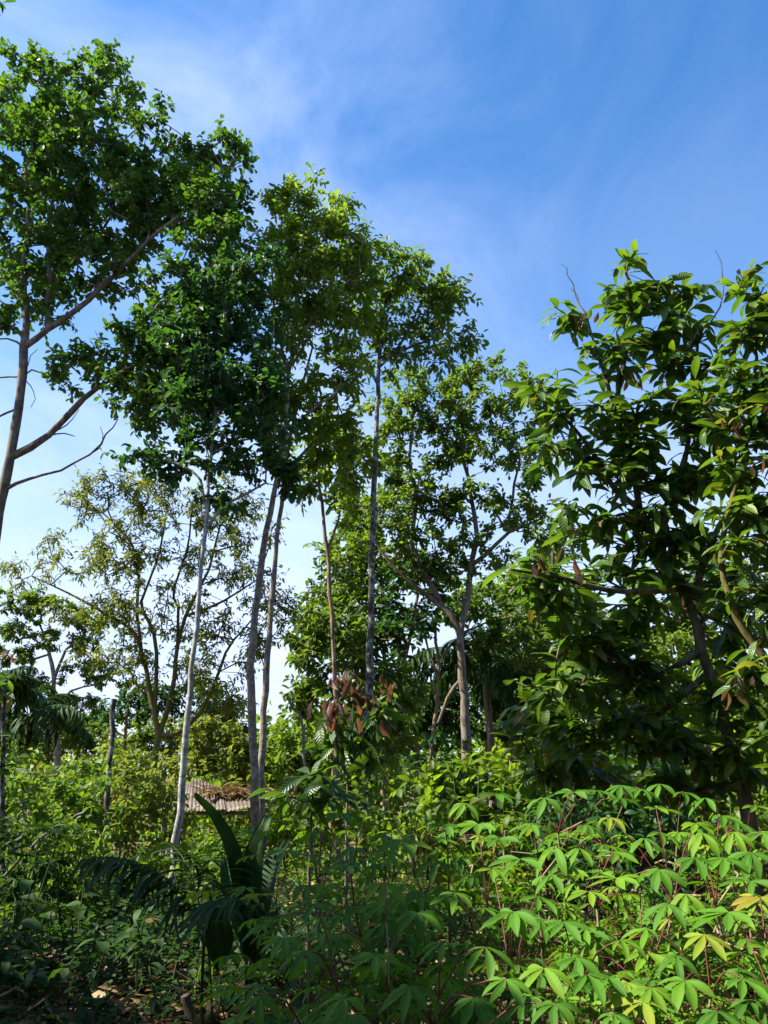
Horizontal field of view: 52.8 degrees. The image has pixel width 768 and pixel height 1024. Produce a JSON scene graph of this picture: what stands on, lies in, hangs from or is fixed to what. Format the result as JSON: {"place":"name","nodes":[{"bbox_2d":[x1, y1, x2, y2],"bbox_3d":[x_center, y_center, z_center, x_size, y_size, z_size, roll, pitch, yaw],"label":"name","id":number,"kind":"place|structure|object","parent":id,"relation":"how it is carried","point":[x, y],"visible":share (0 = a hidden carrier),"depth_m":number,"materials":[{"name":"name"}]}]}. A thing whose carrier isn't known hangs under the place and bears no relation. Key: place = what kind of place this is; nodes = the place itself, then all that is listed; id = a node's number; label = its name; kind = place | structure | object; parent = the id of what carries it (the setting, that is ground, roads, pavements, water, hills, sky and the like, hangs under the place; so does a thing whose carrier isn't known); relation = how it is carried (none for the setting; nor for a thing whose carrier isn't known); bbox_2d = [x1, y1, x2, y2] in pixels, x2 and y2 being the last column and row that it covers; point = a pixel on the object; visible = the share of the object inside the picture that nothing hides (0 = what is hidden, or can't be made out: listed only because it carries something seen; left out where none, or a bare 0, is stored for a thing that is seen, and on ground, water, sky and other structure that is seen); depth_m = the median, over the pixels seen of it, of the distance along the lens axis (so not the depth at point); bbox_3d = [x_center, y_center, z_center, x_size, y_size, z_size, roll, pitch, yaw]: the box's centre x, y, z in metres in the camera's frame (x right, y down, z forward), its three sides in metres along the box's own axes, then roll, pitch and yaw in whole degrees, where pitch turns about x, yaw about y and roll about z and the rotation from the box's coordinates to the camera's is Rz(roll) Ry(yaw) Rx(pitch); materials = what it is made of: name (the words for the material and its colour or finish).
{"place":"outdoors","nodes":[
{"label":"outdoors","id":0,"kind":"place"},
{"bbox_2d":[0,775,767,1023],"bbox_3d":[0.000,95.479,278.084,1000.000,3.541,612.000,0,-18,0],"label":"ground","id":1,"kind":"structure","parent":0,"point":[62,1006],"depth_m":6.00,"materials":[{"name":"soil"}]},
{"bbox_2d":[0,649,27,904],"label":"cacao sapling","id":2,"kind":"object","parent":1,"relation":"on","point":[5,701],"visible":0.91,"depth_m":9.54,"materials":[{"name":"green plant"}]},
{"bbox_2d":[0,665,41,723],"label":"palm tree","id":3,"kind":"object","parent":1,"relation":"on","point":[24,691],"visible":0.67,"depth_m":19.82,"materials":[{"name":"green plant"}]},
{"bbox_2d":[0,746,61,901],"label":"leafy bush","id":4,"kind":"object","parent":1,"relation":"on","point":[15,782],"visible":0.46,"depth_m":9.74,"materials":[{"name":"green plant"}]},
{"bbox_2d":[0,816,78,942],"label":"leafy bush","id":5,"kind":"object","parent":1,"relation":"on","point":[8,840],"visible":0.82,"depth_m":7.75,"materials":[{"name":"green plant"}]},
{"bbox_2d":[1,954,83,1005],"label":"plant","id":6,"kind":"object","parent":1,"relation":"on","point":[23,981],"visible":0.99,"depth_m":5.53,"materials":[{"name":"green plant"}]},
{"bbox_2d":[13,824,73,953],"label":"plant","id":7,"kind":"object","parent":1,"relation":"on","point":[31,923],"visible":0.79,"depth_m":6.45,"materials":[{"name":"green plant"}]},
{"bbox_2d":[4,761,90,891],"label":"leafy bush","id":8,"kind":"object","parent":1,"relation":"on","point":[40,773],"visible":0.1,"depth_m":11.18,"materials":[{"name":"green plant"}]},
{"bbox_2d":[0,670,96,874],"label":"palm tree","id":9,"kind":"object","parent":1,"relation":"on","point":[58,712],"visible":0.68,"depth_m":20.79,"materials":[{"name":"green plant"}]},
{"bbox_2d":[0,716,109,862],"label":"background tree","id":10,"kind":"object","parent":1,"relation":"on","point":[68,745],"visible":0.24,"depth_m":26.52,"materials":[{"name":"green plant"}]},
{"bbox_2d":[17,812,117,934],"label":"leafy bush","id":11,"kind":"object","parent":1,"relation":"on","point":[87,846],"visible":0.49,"depth_m":8.19,"materials":[{"name":"green plant"}]},
{"bbox_2d":[0,585,137,808],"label":"layered tree","id":12,"kind":"object","parent":1,"relation":"on","point":[32,600],"visible":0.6,"depth_m":25.71,"materials":[{"name":"green plant"}]},
{"bbox_2d":[39,879,100,973],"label":"plant","id":13,"kind":"object","parent":1,"relation":"on","point":[80,911],"visible":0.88,"depth_m":6.42,"materials":[{"name":"green plant"}]},
{"bbox_2d":[31,764,143,893],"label":"leafy bush","id":14,"kind":"object","parent":1,"relation":"on","point":[93,816],"visible":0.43,"depth_m":10.47,"materials":[{"name":"green plant"}]},
{"bbox_2d":[59,944,115,1011],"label":"plant","id":15,"kind":"object","parent":1,"relation":"on","point":[94,978],"visible":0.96,"depth_m":5.55,"materials":[{"name":"green plant"}]},
{"bbox_2d":[67,992,111,1023],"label":"plant","id":16,"kind":"object","parent":1,"relation":"on","point":[82,1015],"visible":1,"depth_m":5.03,"materials":[{"name":"green plant"}]},
{"bbox_2d":[38,753,143,853],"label":"leafy bush","id":17,"kind":"object","parent":1,"relation":"on","point":[83,766],"visible":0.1,"depth_m":13.55,"materials":[{"name":"green plant"}]},
{"bbox_2d":[99,699,116,890],"bbox_3d":[-4.027,4.199,11.250,0.219,2.896,0.105,0,-18,0],"label":"snapped trunk","id":18,"kind":"object","parent":1,"relation":"on","point":[111,747],"visible":0.49,"depth_m":11.42,"materials":[{"name":"grey plant"}]},
{"bbox_2d":[74,905,161,985],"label":"plant","id":19,"kind":"object","parent":1,"relation":"on","point":[102,943],"visible":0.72,"depth_m":6.14,"materials":[{"name":"green plant"}]},
{"bbox_2d":[76,733,177,874],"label":"leafy bush","id":20,"kind":"object","parent":1,"relation":"on","point":[146,807],"visible":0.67,"depth_m":11.69,"materials":[{"name":"green plant"}]},
{"bbox_2d":[76,677,185,855],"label":"background tree","id":21,"kind":"object","parent":1,"relation":"on","point":[144,714],"visible":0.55,"depth_m":28.93,"materials":[{"name":"green plant"}]},
{"bbox_2d":[0,36,268,539],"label":"broadleaf tree","id":22,"kind":"object","parent":1,"relation":"on","point":[133,191],"visible":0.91,"depth_m":15.16,"materials":[{"name":"green plant"}]},
{"bbox_2d":[112,818,173,901],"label":"leafy bush","id":23,"kind":"object","parent":1,"relation":"on","point":[141,856],"visible":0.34,"depth_m":10.04,"materials":[{"name":"green plant"}]},
{"bbox_2d":[123,925,165,997],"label":"plant","id":24,"kind":"object","parent":1,"relation":"on","point":[132,951],"visible":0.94,"depth_m":5.85,"materials":[{"name":"green plant"}]},
{"bbox_2d":[0,461,310,844],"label":"sparse tree","id":25,"kind":"object","parent":1,"relation":"on","point":[127,606],"visible":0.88,"depth_m":15.17,"materials":[{"name":"green plant"}]},
{"bbox_2d":[121,747,199,867],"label":"leafy bush","id":26,"kind":"object","parent":1,"relation":"on","point":[186,823],"visible":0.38,"depth_m":12.63,"materials":[{"name":"green plant"}]},
{"bbox_2d":[70,826,264,1023],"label":"young palm","id":27,"kind":"object","parent":1,"relation":"on","point":[216,935],"visible":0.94,"depth_m":4.66,"materials":[{"name":"green plant"}]},
{"bbox_2d":[123,710,219,856],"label":"background tree","id":28,"kind":"object","parent":1,"relation":"on","point":[141,738],"visible":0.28,"depth_m":27.59,"materials":[{"name":"green plant"}]},
{"bbox_2d":[157,770,238,856],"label":"leafy bush","id":29,"kind":"object","parent":1,"relation":"on","point":[204,823],"visible":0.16,"depth_m":18.93,"materials":[{"name":"green plant"}]},
{"bbox_2d":[98,236,315,890],"bbox_3d":[-2.996,0.366,12.573,3.653,11.156,2.063,0,-18,0],"label":"pale trunk tree","id":30,"kind":"object","parent":1,"relation":"on","point":[264,389],"visible":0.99,"depth_m":12.99,"materials":[{"name":"green plant"}]},
{"bbox_2d":[157,675,257,843],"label":"background tree","id":31,"kind":"object","parent":1,"relation":"on","point":[199,706],"visible":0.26,"depth_m":28.98,"materials":[{"name":"green plant"}]},
{"bbox_2d":[159,778,269,864],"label":"garden shed","id":32,"kind":"structure","parent":1,"relation":"on","point":[225,806],"depth_m":16.28,"materials":[{"name":"metal"}]},
{"bbox_2d":[189,778,275,804],"bbox_3d":[-3.416,6.296,17.293,2.312,0.728,1.954,0,-18,0],"label":"dry thatch","id":33,"kind":"object","parent":32,"relation":"on","point":[229,791],"visible":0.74,"depth_m":16.98,"materials":[{"name":"plant"}]},
{"bbox_2d":[158,714,275,843],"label":"background tree","id":34,"kind":"object","parent":1,"relation":"on","point":[236,754],"visible":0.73,"depth_m":22.59,"materials":[{"name":"green plant"}]},
{"bbox_2d":[193,792,290,1023],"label":"young palm","id":35,"kind":"object","parent":1,"relation":"on","point":[267,870],"visible":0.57,"depth_m":4.95,"materials":[{"name":"green plant"}]},
{"bbox_2d":[265,786,322,879],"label":"leafy bush","id":36,"kind":"object","parent":1,"relation":"on","point":[275,826],"visible":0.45,"depth_m":14.13,"materials":[{"name":"green plant"}]},
{"bbox_2d":[247,765,367,972],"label":"cacao sapling","id":37,"kind":"object","parent":1,"relation":"on","point":[312,783],"visible":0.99,"depth_m":6.50,"materials":[{"name":"green plant"}]},
{"bbox_2d":[182,849,433,1023],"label":"cassava plant","id":38,"kind":"object","parent":1,"relation":"on","point":[295,941],"visible":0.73,"depth_m":3.37,"materials":[{"name":"green plant"}]},
{"bbox_2d":[229,347,387,825],"bbox_3d":[-1.656,1.456,14.502,3.461,10.472,1.943,0,-18,0],"label":"lanceleaf tree","id":39,"kind":"object","parent":1,"relation":"on","point":[303,391],"visible":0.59,"depth_m":15.30,"materials":[{"name":"green plant"}]},
{"bbox_2d":[211,830,407,1023],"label":"cassava plant","id":40,"kind":"object","parent":1,"relation":"on","point":[306,894],"visible":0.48,"depth_m":4.41,"materials":[{"name":"green plant"}]},
{"bbox_2d":[258,719,360,871],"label":"background tree","id":41,"kind":"object","parent":1,"relation":"on","point":[289,756],"visible":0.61,"depth_m":22.62,"materials":[{"name":"green plant"}]},
{"bbox_2d":[197,900,428,1023],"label":"cassava plant","id":42,"kind":"object","parent":1,"relation":"on","point":[257,1016],"visible":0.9,"depth_m":2.79,"materials":[{"name":"green plant"}]},
{"bbox_2d":[234,162,392,835],"bbox_3d":[-1.439,-0.477,14.354,3.251,14.058,2.196,0,-18,0],"label":"lanceleaf tree","id":43,"kind":"object","parent":1,"relation":"on","point":[318,265],"visible":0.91,"depth_m":15.42,"materials":[{"name":"green plant"}]},
{"bbox_2d":[278,772,358,887],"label":"leafy bush","id":44,"kind":"object","parent":1,"relation":"on","point":[303,829],"visible":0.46,"depth_m":11.86,"materials":[{"name":"green plant"}]},
{"bbox_2d":[226,813,456,1023],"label":"cassava plant","id":45,"kind":"object","parent":1,"relation":"on","point":[350,911],"visible":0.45,"depth_m":3.48,"materials":[{"name":"green plant"}]},
{"bbox_2d":[289,410,394,881],"bbox_3d":[-1.142,2.291,16.060,2.747,10.212,1.777,0,-18,0],"label":"slender tree","id":46,"kind":"object","parent":1,"relation":"on","point":[344,524],"visible":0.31,"depth_m":16.85,"materials":[{"name":"green plant"}]},
{"bbox_2d":[278,530,440,881],"bbox_3d":[-0.528,3.976,16.599,3.522,7.527,2.031,0,-18,0],"label":"bushy tree","id":47,"kind":"object","parent":1,"relation":"on","point":[318,641],"visible":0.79,"depth_m":16.60,"materials":[{"name":"green plant"}]},
{"bbox_2d":[304,670,417,952],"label":"cacao sapling","id":48,"kind":"object","parent":1,"relation":"on","point":[329,726],"visible":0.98,"depth_m":7.83,"materials":[{"name":"green plant"}]},
{"bbox_2d":[302,482,420,813],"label":"thin tree","id":49,"kind":"object","parent":1,"relation":"on","point":[345,600],"visible":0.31,"depth_m":20.23,"materials":[{"name":"green plant"}]},
{"bbox_2d":[5,840,737,896],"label":"undergrowth","id":50,"kind":"object","parent":1,"relation":"on","point":[331,878],"visible":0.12,"depth_m":13.00,"materials":[{"name":"green plant"}]},
{"bbox_2d":[0,873,763,1001],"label":"shaded undergrowth","id":51,"kind":"object","parent":1,"relation":"on","point":[123,924],"visible":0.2,"depth_m":6.71,"materials":[{"name":"green plant"}]},
{"bbox_2d":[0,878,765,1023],"bbox_3d":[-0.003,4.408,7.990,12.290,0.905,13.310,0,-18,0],"label":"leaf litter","id":52,"kind":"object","parent":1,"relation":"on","point":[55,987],"visible":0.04,"depth_m":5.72,"materials":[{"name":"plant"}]},
{"bbox_2d":[0,667,767,851],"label":"forest","id":53,"kind":"object","parent":1,"relation":"on","point":[96,767],"visible":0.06,"depth_m":41.08,"materials":[{"name":"green plant"}]},
{"bbox_2d":[0,963,767,1023],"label":"weeds","id":54,"kind":"object","parent":1,"relation":"on","point":[108,1012],"visible":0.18,"depth_m":5.43,"materials":[{"name":"green plant"}]},
{"bbox_2d":[343,764,424,894],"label":"leafy bush","id":55,"kind":"object","parent":1,"relation":"on","point":[363,841],"visible":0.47,"depth_m":11.59,"materials":[{"name":"green plant"}]},
{"bbox_2d":[289,832,483,1023],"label":"cassava plant","id":56,"kind":"object","parent":1,"relation":"on","point":[383,837],"visible":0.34,"depth_m":4.22,"materials":[{"name":"green plant"}]},
{"bbox_2d":[323,543,460,866],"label":"thin tree","id":57,"kind":"object","parent":1,"relation":"on","point":[401,619],"visible":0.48,"depth_m":18.90,"materials":[{"name":"green plant"}]},
{"bbox_2d":[318,235,489,883],"bbox_3d":[0.403,0.343,15.695,3.834,13.565,1.980,0,-18,0],"label":"speckled trunk tree","id":58,"kind":"object","parent":1,"relation":"on","point":[442,297],"visible":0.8,"depth_m":16.96,"materials":[{"name":"green plant"}]},
{"bbox_2d":[344,674,480,861],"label":"background tree","id":59,"kind":"object","parent":1,"relation":"on","point":[451,715],"visible":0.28,"depth_m":23.77,"materials":[{"name":"green plant"}]},
{"bbox_2d":[284,882,541,1023],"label":"cassava plant","id":60,"kind":"object","parent":1,"relation":"on","point":[431,916],"visible":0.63,"depth_m":2.91,"materials":[{"name":"green plant"}]},
{"bbox_2d":[378,746,480,891],"bbox_3d":[0.571,4.226,10.269,1.362,2.142,1.453,12,-22,-33],"label":"leafy bush","id":61,"kind":"object","parent":1,"relation":"on","point":[407,829],"visible":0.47,"depth_m":10.16,"materials":[{"name":"green plant"}]},
{"bbox_2d":[319,809,544,1023],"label":"cassava plant","id":62,"kind":"object","parent":1,"relation":"on","point":[413,906],"visible":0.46,"depth_m":3.54,"materials":[{"name":"green plant"}]},
{"bbox_2d":[289,940,582,1023],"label":"cassava plant","id":63,"kind":"object","parent":1,"relation":"on","point":[567,1010],"visible":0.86,"depth_m":2.60,"materials":[{"name":"green plant"}]},
{"bbox_2d":[404,725,492,883],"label":"leafy bush","id":64,"kind":"object","parent":1,"relation":"on","point":[429,740],"visible":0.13,"depth_m":14.25,"materials":[{"name":"green plant"}]},
{"bbox_2d":[345,348,567,869],"bbox_3d":[1.875,1.954,18.338,5.661,12.620,2.225,0,-18,0],"label":"forked tree","id":65,"kind":"object","parent":1,"relation":"on","point":[459,452],"visible":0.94,"depth_m":19.02,"materials":[{"name":"green plant"}]},
{"bbox_2d":[363,792,553,1023],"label":"cassava plant","id":66,"kind":"object","parent":1,"relation":"on","point":[476,878],"visible":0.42,"depth_m":4.17,"materials":[{"name":"green plant"}]},
{"bbox_2d":[408,745,531,909],"bbox_3d":[1.076,3.974,9.607,1.454,2.080,1.562,-10,-21,28],"label":"leafy bush","id":67,"kind":"object","parent":1,"relation":"on","point":[444,792],"visible":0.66,"depth_m":9.87,"materials":[{"name":"green plant"}]},
{"bbox_2d":[398,625,549,847],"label":"palm tree","id":68,"kind":"object","parent":1,"relation":"on","point":[488,678],"visible":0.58,"depth_m":21.91,"materials":[{"name":"green plant"}]},
{"bbox_2d":[390,821,588,1023],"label":"cassava plant","id":69,"kind":"object","parent":1,"relation":"on","point":[488,916],"visible":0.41,"depth_m":3.71,"materials":[{"name":"green plant"}]},
{"bbox_2d":[393,569,586,867],"bbox_3d":[2.926,5.341,20.279,5.658,7.961,2.094,0,-18,0],"label":"thin tree","id":70,"kind":"object","parent":1,"relation":"on","point":[479,610],"visible":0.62,"depth_m":20.73,"materials":[{"name":"green plant"}]},
{"bbox_2d":[379,866,619,1023],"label":"cassava plant","id":71,"kind":"object","parent":1,"relation":"on","point":[515,922],"visible":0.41,"depth_m":3.04,"materials":[{"name":"green plant"}]},
{"bbox_2d":[423,824,582,1023],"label":"cassava plant","id":72,"kind":"object","parent":1,"relation":"on","point":[459,863],"visible":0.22,"depth_m":4.54,"materials":[{"name":"green plant"}]},
{"bbox_2d":[467,750,550,895],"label":"leafy bush","id":73,"kind":"object","parent":1,"relation":"on","point":[520,807],"visible":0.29,"depth_m":10.19,"materials":[{"name":"green plant"}]},
{"bbox_2d":[447,637,571,859],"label":"background tree","id":74,"kind":"object","parent":1,"relation":"on","point":[482,735],"visible":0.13,"depth_m":24.80,"materials":[{"name":"green plant"}]},
{"bbox_2d":[446,511,589,823],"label":"background tree","id":75,"kind":"object","parent":1,"relation":"on","point":[505,588],"visible":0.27,"depth_m":27.24,"materials":[{"name":"green plant"}]},
{"bbox_2d":[462,760,598,919],"bbox_3d":[1.752,3.907,9.131,1.552,1.875,1.169,9,-20,-26],"label":"leafy bush","id":76,"kind":"object","parent":1,"relation":"on","point":[521,793],"visible":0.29,"depth_m":9.22,"materials":[{"name":"green plant"}]},
{"bbox_2d":[441,823,652,1023],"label":"cassava plant","id":77,"kind":"object","parent":1,"relation":"on","point":[560,859],"visible":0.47,"depth_m":3.60,"materials":[{"name":"green plant"}]},
{"bbox_2d":[426,919,670,1023],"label":"cassava plant","id":78,"kind":"object","parent":1,"relation":"on","point":[579,974],"visible":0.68,"depth_m":2.68,"materials":[{"name":"green plant"}]},
{"bbox_2d":[507,715,617,867],"bbox_3d":[3.330,5.170,14.086,2.010,3.188,1.808,16,-24,-40],"label":"leafy bush","id":79,"kind":"object","parent":1,"relation":"on","point":[537,752],"visible":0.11,"depth_m":14.04,"materials":[{"name":"green plant"}]},
{"bbox_2d":[477,789,656,1023],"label":"cassava plant","id":80,"kind":"object","parent":1,"relation":"on","point":[556,806],"visible":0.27,"depth_m":4.28,"materials":[{"name":"green plant"}]},
{"bbox_2d":[522,745,659,926],"bbox_3d":[2.189,3.539,8.287,1.396,2.030,1.141,0,-18,0],"label":"leafy bush","id":81,"kind":"object","parent":1,"relation":"on","point":[546,818],"visible":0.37,"depth_m":8.24,"materials":[{"name":"green plant"}]},
{"bbox_2d":[521,588,671,843],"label":"background tree","id":82,"kind":"object","parent":1,"relation":"on","point":[629,700],"visible":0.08,"depth_m":21.29,"materials":[{"name":"green plant"}]},
{"bbox_2d":[503,843,715,1023],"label":"cassava plant","id":83,"kind":"object","parent":1,"relation":"on","point":[658,956],"visible":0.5,"depth_m":3.37,"materials":[{"name":"green plant"}]},
{"bbox_2d":[516,785,715,1023],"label":"cassava plant","id":84,"kind":"object","parent":1,"relation":"on","point":[629,790],"visible":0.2,"depth_m":4.53,"materials":[{"name":"green plant"}]},
{"bbox_2d":[481,239,767,1011],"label":"cacao tree","id":85,"kind":"object","parent":1,"relation":"on","point":[654,537],"visible":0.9,"depth_m":6.62,"materials":[{"name":"green plant"}]},
{"bbox_2d":[537,872,767,1023],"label":"cassava plant","id":86,"kind":"object","parent":1,"relation":"on","point":[679,912],"visible":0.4,"depth_m":3.13,"materials":[{"name":"green plant"}]},
{"bbox_2d":[600,711,704,868],"bbox_3d":[4.961,5.211,14.191,2.053,3.055,1.860,13,-22,-35],"label":"leafy bush","id":87,"kind":"object","parent":1,"relation":"on","point":[635,769],"visible":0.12,"depth_m":13.97,"materials":[{"name":"green plant"}]},
{"bbox_2d":[573,749,736,929],"bbox_3d":[2.751,3.387,7.847,1.627,1.992,1.007,5,-19,-15],"label":"leafy bush","id":88,"kind":"object","parent":1,"relation":"on","point":[636,830],"visible":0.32,"depth_m":7.87,"materials":[{"name":"green plant"}]},
{"bbox_2d":[556,806,755,1023],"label":"cassava plant","id":89,"kind":"object","parent":1,"relation":"on","point":[711,955],"visible":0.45,"depth_m":3.74,"materials":[{"name":"green plant"}]},
{"bbox_2d":[567,927,767,1023],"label":"cassava plant","id":90,"kind":"object","parent":1,"relation":"on","point":[675,994],"visible":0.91,"depth_m":2.60,"materials":[{"name":"green plant"}]},
{"bbox_2d":[579,784,758,1019],"bbox_3d":[1.725,2.405,4.447,0.964,1.597,1.099,-16,-24,40],"label":"cassava plant","id":91,"kind":"object","parent":1,"relation":"on","point":[677,835],"visible":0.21,"depth_m":4.39,"materials":[{"name":"green plant"}]},
{"bbox_2d":[619,553,767,854],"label":"background tree","id":92,"kind":"object","parent":1,"relation":"on","point":[676,620],"visible":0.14,"depth_m":23.92,"materials":[{"name":"green plant"}]},
{"bbox_2d":[625,815,767,1023],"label":"cassava plant","id":93,"kind":"object","parent":1,"relation":"on","point":[722,867],"visible":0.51,"depth_m":3.62,"materials":[{"name":"green plant"}]},
{"bbox_2d":[628,623,767,833],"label":"background tree","id":94,"kind":"object","parent":1,"relation":"on","point":[680,640],"visible":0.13,"depth_m":21.36,"materials":[{"name":"green plant"}]},
{"bbox_2d":[629,894,767,1023],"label":"cassava plant","id":95,"kind":"object","parent":1,"relation":"on","point":[746,900],"visible":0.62,"depth_m":2.95,"materials":[{"name":"green plant"}]},
{"bbox_2d":[670,257,767,768],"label":"cacao tree","id":96,"kind":"object","parent":1,"relation":"on","point":[747,505],"visible":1,"depth_m":6.30,"materials":[{"name":"green plant"}]},
{"bbox_2d":[671,798,767,1023],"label":"cassava plant","id":97,"kind":"object","parent":1,"relation":"on","point":[700,852],"visible":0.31,"depth_m":4.30,"materials":[{"name":"green plant"}]},
{"bbox_2d":[672,851,767,1019],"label":"cassava plant","id":98,"kind":"object","parent":1,"relation":"on","point":[749,859],"visible":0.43,"depth_m":3.48,"materials":[{"name":"green plant"}]},
{"bbox_2d":[685,768,767,910],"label":"leafy bush","id":99,"kind":"object","parent":1,"relation":"on","point":[759,795],"visible":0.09,"depth_m":8.68,"materials":[{"name":"green plant"}]},
{"bbox_2d":[0,0,767,774],"label":"sky","id":100,"kind":"structure","parent":0,"point":[516,141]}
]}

